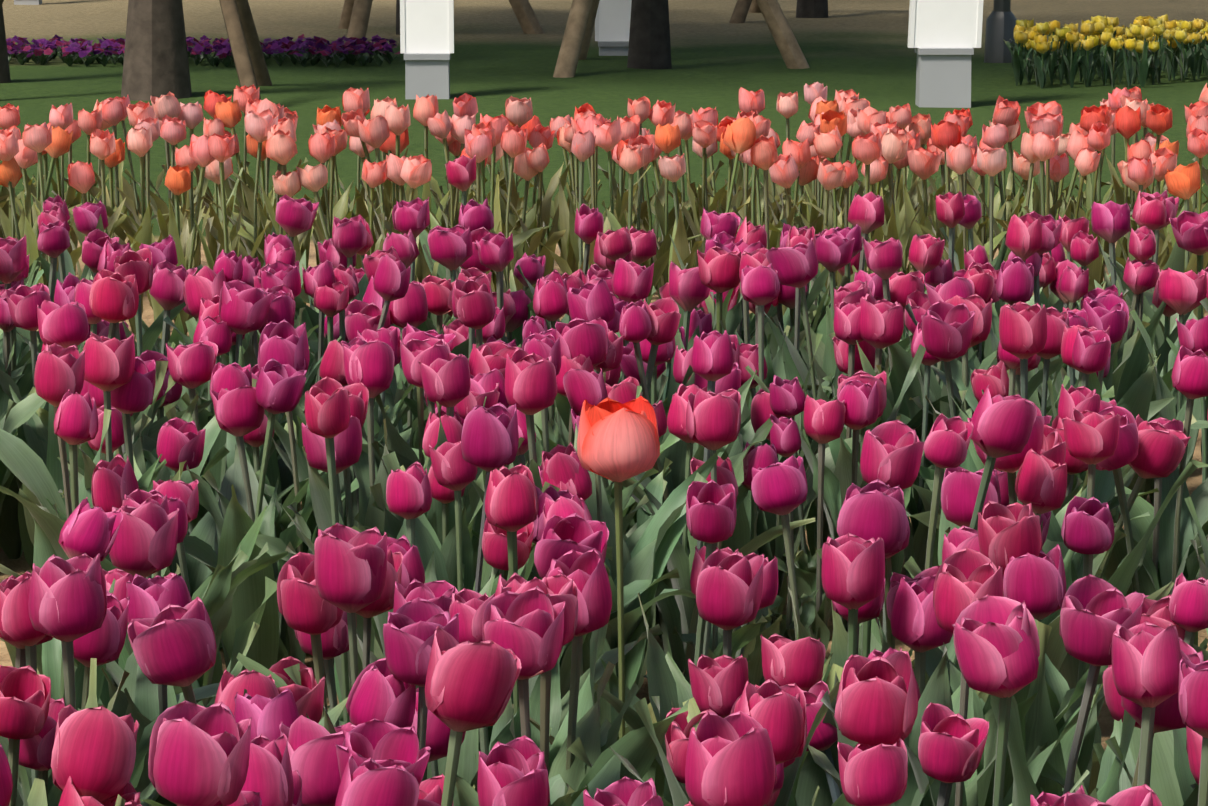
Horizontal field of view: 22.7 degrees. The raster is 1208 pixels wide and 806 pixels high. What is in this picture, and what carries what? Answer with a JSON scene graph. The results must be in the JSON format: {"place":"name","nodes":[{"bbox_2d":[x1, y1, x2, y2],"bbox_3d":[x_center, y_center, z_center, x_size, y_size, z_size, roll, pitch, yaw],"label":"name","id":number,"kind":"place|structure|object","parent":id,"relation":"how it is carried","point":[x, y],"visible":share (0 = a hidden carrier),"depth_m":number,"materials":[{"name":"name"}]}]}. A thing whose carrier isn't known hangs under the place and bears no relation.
{"place":"outdoors","nodes":[
{"label":"outdoors","id":0,"kind":"place"},
{"bbox_2d":[0,0,1207,750],"bbox_3d":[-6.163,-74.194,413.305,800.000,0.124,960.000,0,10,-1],"label":"ground","id":1,"kind":"structure","parent":0,"point":[498,58],"depth_m":16.77,"materials":[{"name":"green plant"}]},
{"bbox_2d":[0,7,10,82],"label":"tree","id":2,"kind":"object","parent":1,"relation":"on","point":[4,71],"visible":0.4,"depth_m":16.43,"materials":[{"name":"brown plant"}]},
{"bbox_2d":[14,0,41,4],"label":"info board","id":3,"kind":"object","parent":1,"relation":"on","point":[27,2],"visible":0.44,"depth_m":25.13,"materials":[{"name":"paint"}]},
{"bbox_2d":[0,0,271,99],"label":"tree stakes","id":4,"kind":"object","parent":1,"relation":"on","point":[248,56],"visible":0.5,"depth_m":14.68,"materials":[{"name":"brown wood"}]},
{"bbox_2d":[121,0,191,100],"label":"tree","id":5,"kind":"object","parent":1,"relation":"on","point":[156,63],"visible":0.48,"depth_m":15.25,"materials":[{"name":"brown plant"}]},
{"bbox_2d":[6,34,399,66],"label":"purple flowers","id":6,"kind":"object","parent":1,"relation":"on","point":[351,51],"visible":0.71,"depth_m":17.91,"materials":[{"name":"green plant"}]},
{"bbox_2d":[396,0,399,34],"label":"tree","id":7,"kind":"object","parent":1,"relation":"on","point":[397,17],"depth_m":20.83,"materials":[{"name":"brown plant"}]},
{"bbox_2d":[400,0,453,98],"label":"post","id":8,"kind":"object","parent":1,"relation":"on","point":[427,38],"visible":0.88,"depth_m":15.35,"materials":[{"name":"paint"}]},
{"bbox_2d":[338,0,543,39],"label":"tree stakes","id":9,"kind":"object","parent":1,"relation":"on","point":[354,17],"visible":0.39,"depth_m":20.93,"materials":[{"name":"brown wood"}]},
{"bbox_2d":[0,155,1207,805],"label":"tulips","id":10,"kind":"object","parent":1,"relation":"on","point":[458,529],"visible":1,"depth_m":3.63,"materials":[{"name":"pink plant"}]},
{"bbox_2d":[0,82,1207,338],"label":"tulips","id":11,"kind":"object","parent":1,"relation":"on","point":[238,214],"visible":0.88,"depth_m":7.42,"materials":[{"name":"pink plant"}]},
{"bbox_2d":[595,0,631,55],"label":"post","id":12,"kind":"object","parent":1,"relation":"on","point":[612,24],"visible":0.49,"depth_m":18.66,"materials":[{"name":"paint"}]},
{"bbox_2d":[627,0,671,68],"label":"tree","id":13,"kind":"object","parent":1,"relation":"on","point":[649,42],"visible":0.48,"depth_m":17.51,"materials":[{"name":"brown plant"}]},
{"bbox_2d":[553,0,809,77],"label":"tree stakes","id":14,"kind":"object","parent":1,"relation":"on","point":[574,48],"visible":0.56,"depth_m":17.53,"materials":[{"name":"brown wood"}]},
{"bbox_2d":[729,0,760,23],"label":"tree stakes","id":15,"kind":"object","parent":1,"relation":"on","point":[742,8],"depth_m":22.43,"materials":[{"name":"brown wood"}]},
{"bbox_2d":[796,0,827,17],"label":"tree","id":16,"kind":"object","parent":1,"relation":"on","point":[811,8],"depth_m":23.00,"materials":[{"name":"brown plant"}]},
{"bbox_2d":[907,0,983,107],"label":"post","id":17,"kind":"object","parent":1,"relation":"on","point":[944,38],"visible":0.88,"depth_m":14.84,"materials":[{"name":"paint"}]},
{"bbox_2d":[984,0,1017,62],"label":"lamp post","id":18,"kind":"object","parent":1,"relation":"on","point":[1001,19],"visible":0.73,"depth_m":18.12,"materials":[{"name":"metal"}]},
{"bbox_2d":[1003,14,1207,88],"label":"yellow tulips","id":19,"kind":"object","parent":1,"relation":"on","point":[1097,46],"visible":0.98,"depth_m":16.35,"materials":[{"name":"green plant"}]}
]}

